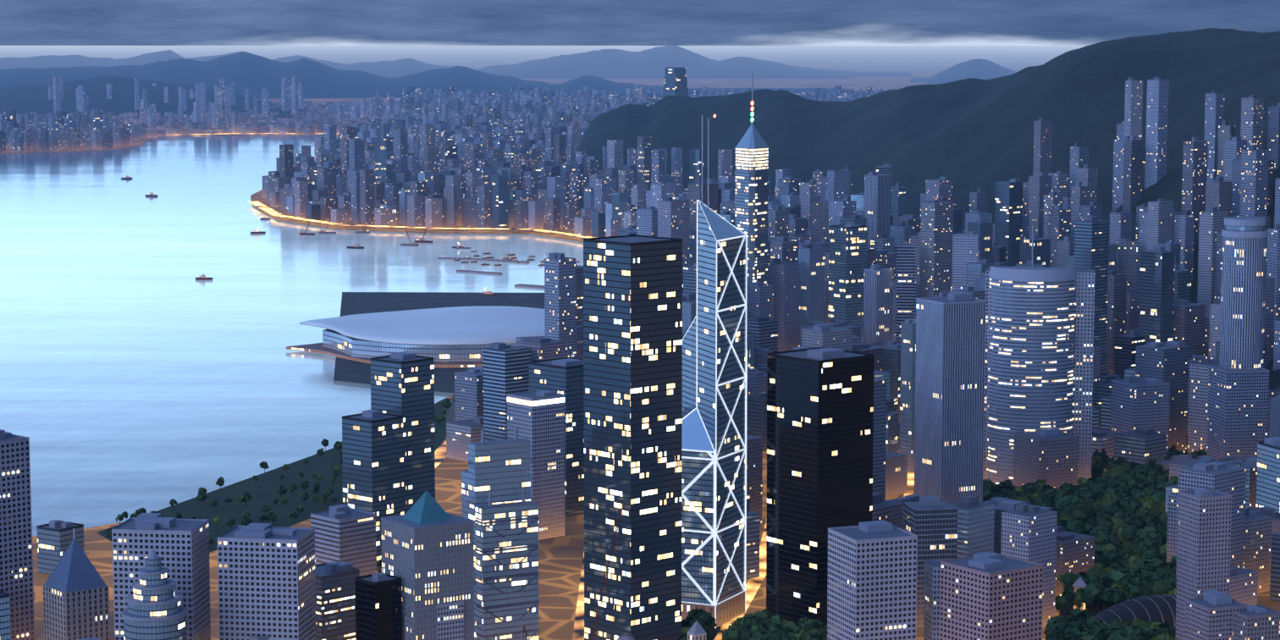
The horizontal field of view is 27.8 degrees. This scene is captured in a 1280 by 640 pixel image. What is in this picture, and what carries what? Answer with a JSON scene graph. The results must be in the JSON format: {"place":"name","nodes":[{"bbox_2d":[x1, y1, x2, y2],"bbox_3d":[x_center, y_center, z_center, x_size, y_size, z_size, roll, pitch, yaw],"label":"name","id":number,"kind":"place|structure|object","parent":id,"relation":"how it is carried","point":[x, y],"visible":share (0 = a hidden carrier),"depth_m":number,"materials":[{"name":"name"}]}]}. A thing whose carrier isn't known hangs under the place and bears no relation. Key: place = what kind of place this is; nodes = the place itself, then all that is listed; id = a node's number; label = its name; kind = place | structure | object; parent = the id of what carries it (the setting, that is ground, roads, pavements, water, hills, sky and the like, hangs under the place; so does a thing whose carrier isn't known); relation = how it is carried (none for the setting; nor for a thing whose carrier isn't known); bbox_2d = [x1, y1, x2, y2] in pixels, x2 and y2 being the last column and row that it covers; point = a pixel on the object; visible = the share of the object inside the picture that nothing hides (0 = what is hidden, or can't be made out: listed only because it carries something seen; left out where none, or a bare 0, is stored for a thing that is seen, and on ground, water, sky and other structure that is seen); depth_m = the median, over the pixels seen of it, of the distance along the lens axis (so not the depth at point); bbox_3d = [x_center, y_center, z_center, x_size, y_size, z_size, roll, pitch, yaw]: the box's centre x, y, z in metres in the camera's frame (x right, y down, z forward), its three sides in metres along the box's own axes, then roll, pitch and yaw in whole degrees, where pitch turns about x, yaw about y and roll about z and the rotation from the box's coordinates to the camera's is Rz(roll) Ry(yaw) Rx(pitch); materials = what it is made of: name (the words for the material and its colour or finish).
{"place":"outdoors","nodes":[
{"label":"outdoors","id":0,"kind":"place"},
{"bbox_2d":[0,74,274,118],"bbox_3d":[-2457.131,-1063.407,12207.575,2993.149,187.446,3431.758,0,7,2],"label":"mountain range","id":1,"kind":"structure","parent":0,"point":[23,98],"depth_m":11442.35,"materials":[{"name":"blue"}]},
{"bbox_2d":[259,106,308,118],"bbox_3d":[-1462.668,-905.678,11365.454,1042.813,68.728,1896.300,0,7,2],"label":"mountain range","id":2,"kind":"structure","parent":0,"point":[282,113],"depth_m":11026.01,"materials":[{"name":"blue"}]},
{"bbox_2d":[0,133,583,535],"bbox_3d":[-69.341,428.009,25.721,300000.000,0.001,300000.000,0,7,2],"label":"water","id":3,"kind":"structure","parent":0,"point":[140,366],"depth_m":3873.75,"materials":[{"name":"blue liquid"}]},
{"bbox_2d":[0,51,844,99],"bbox_3d":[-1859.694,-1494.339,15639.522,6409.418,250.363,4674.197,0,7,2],"label":"mountain range","id":4,"kind":"structure","parent":0,"point":[255,74],"depth_m":14850.85,"materials":[{"name":"blue"}]},
{"bbox_2d":[0,44,911,78],"bbox_3d":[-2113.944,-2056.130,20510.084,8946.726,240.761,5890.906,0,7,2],"label":"mountain range","id":5,"kind":"structure","parent":0,"point":[653,63],"depth_m":19551.80,"materials":[{"name":"blue"}]},
{"bbox_2d":[0,0,1279,45],"bbox_3d":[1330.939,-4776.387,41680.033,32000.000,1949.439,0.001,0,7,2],"label":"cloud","id":6,"kind":"structure","parent":0,"point":[555,22],"depth_m":41736.05,"materials":[{"name":"grey"}]},
{"bbox_2d":[0,45,1279,639],"bbox_3d":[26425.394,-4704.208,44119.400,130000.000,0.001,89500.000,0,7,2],"label":"ground","id":7,"kind":"structure","parent":0,"point":[559,566],"depth_m":18479.15,"materials":[{"name":"grey"}]},
{"bbox_2d":[96,292,1119,639],"bbox_3d":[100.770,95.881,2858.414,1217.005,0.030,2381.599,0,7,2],"label":"park lawns","id":8,"kind":"structure","parent":7,"relation":"on","point":[262,490],"depth_m":2451.28,"materials":[{"name":"green plant"}]},
{"bbox_2d":[104,398,1215,639],"bbox_3d":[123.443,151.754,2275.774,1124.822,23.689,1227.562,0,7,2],"label":"park trees","id":9,"kind":"object","parent":8,"relation":"on","point":[1116,509],"visible":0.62,"depth_m":2063.22,"materials":[{"name":"green plant"}]},
{"bbox_2d":[0,66,1279,639],"bbox_3d":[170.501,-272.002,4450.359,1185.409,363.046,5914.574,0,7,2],"label":"skyscrapers","id":10,"kind":"structure","parent":7,"relation":"on","point":[995,389],"depth_m":1773.60,"materials":[{"name":"glass"}]},
{"bbox_2d":[299,306,544,345],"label":"convention center roof","id":11,"kind":"structure","parent":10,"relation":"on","point":[468,326],"depth_m":3294.88,"materials":[{"name":"silver metal"}]},
{"bbox_2d":[681,199,747,628],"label":"tower bracing","id":12,"kind":"object","parent":10,"relation":"attached to","point":[714,532],"visible":0.44,"depth_m":1820.34,"materials":[{"name":"white metal"}]},
{"bbox_2d":[0,76,1279,627],"bbox_3d":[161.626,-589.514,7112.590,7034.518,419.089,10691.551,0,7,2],"label":"city buildings","id":13,"kind":"structure","parent":7,"relation":"on","point":[438,159],"depth_m":3306.38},
{"bbox_2d":[121,139,1176,639],"bbox_3d":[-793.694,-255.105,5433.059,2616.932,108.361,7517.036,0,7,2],"label":"boats","id":14,"kind":"object","parent":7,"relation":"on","point":[1159,609],"visible":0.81,"depth_m":1815.57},
{"bbox_2d":[165,132,1145,639],"bbox_3d":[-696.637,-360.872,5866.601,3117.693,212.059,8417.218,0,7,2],"label":"roads","id":15,"kind":"structure","parent":0,"point":[752,583],"depth_m":2074.01,"materials":[{"name":"asphalt"}]},
{"bbox_2d":[573,27,1279,389],"bbox_3d":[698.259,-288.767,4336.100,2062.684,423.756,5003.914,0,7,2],"label":"mountain","id":16,"kind":"structure","parent":0,"point":[966,136],"depth_m":4625.56,"materials":[{"name":"green plant"}]},
{"bbox_2d":[910,58,1016,84],"bbox_3d":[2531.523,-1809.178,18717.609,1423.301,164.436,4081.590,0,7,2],"label":"mountain range","id":17,"kind":"structure","parent":0,"point":[982,68],"depth_m":17790.38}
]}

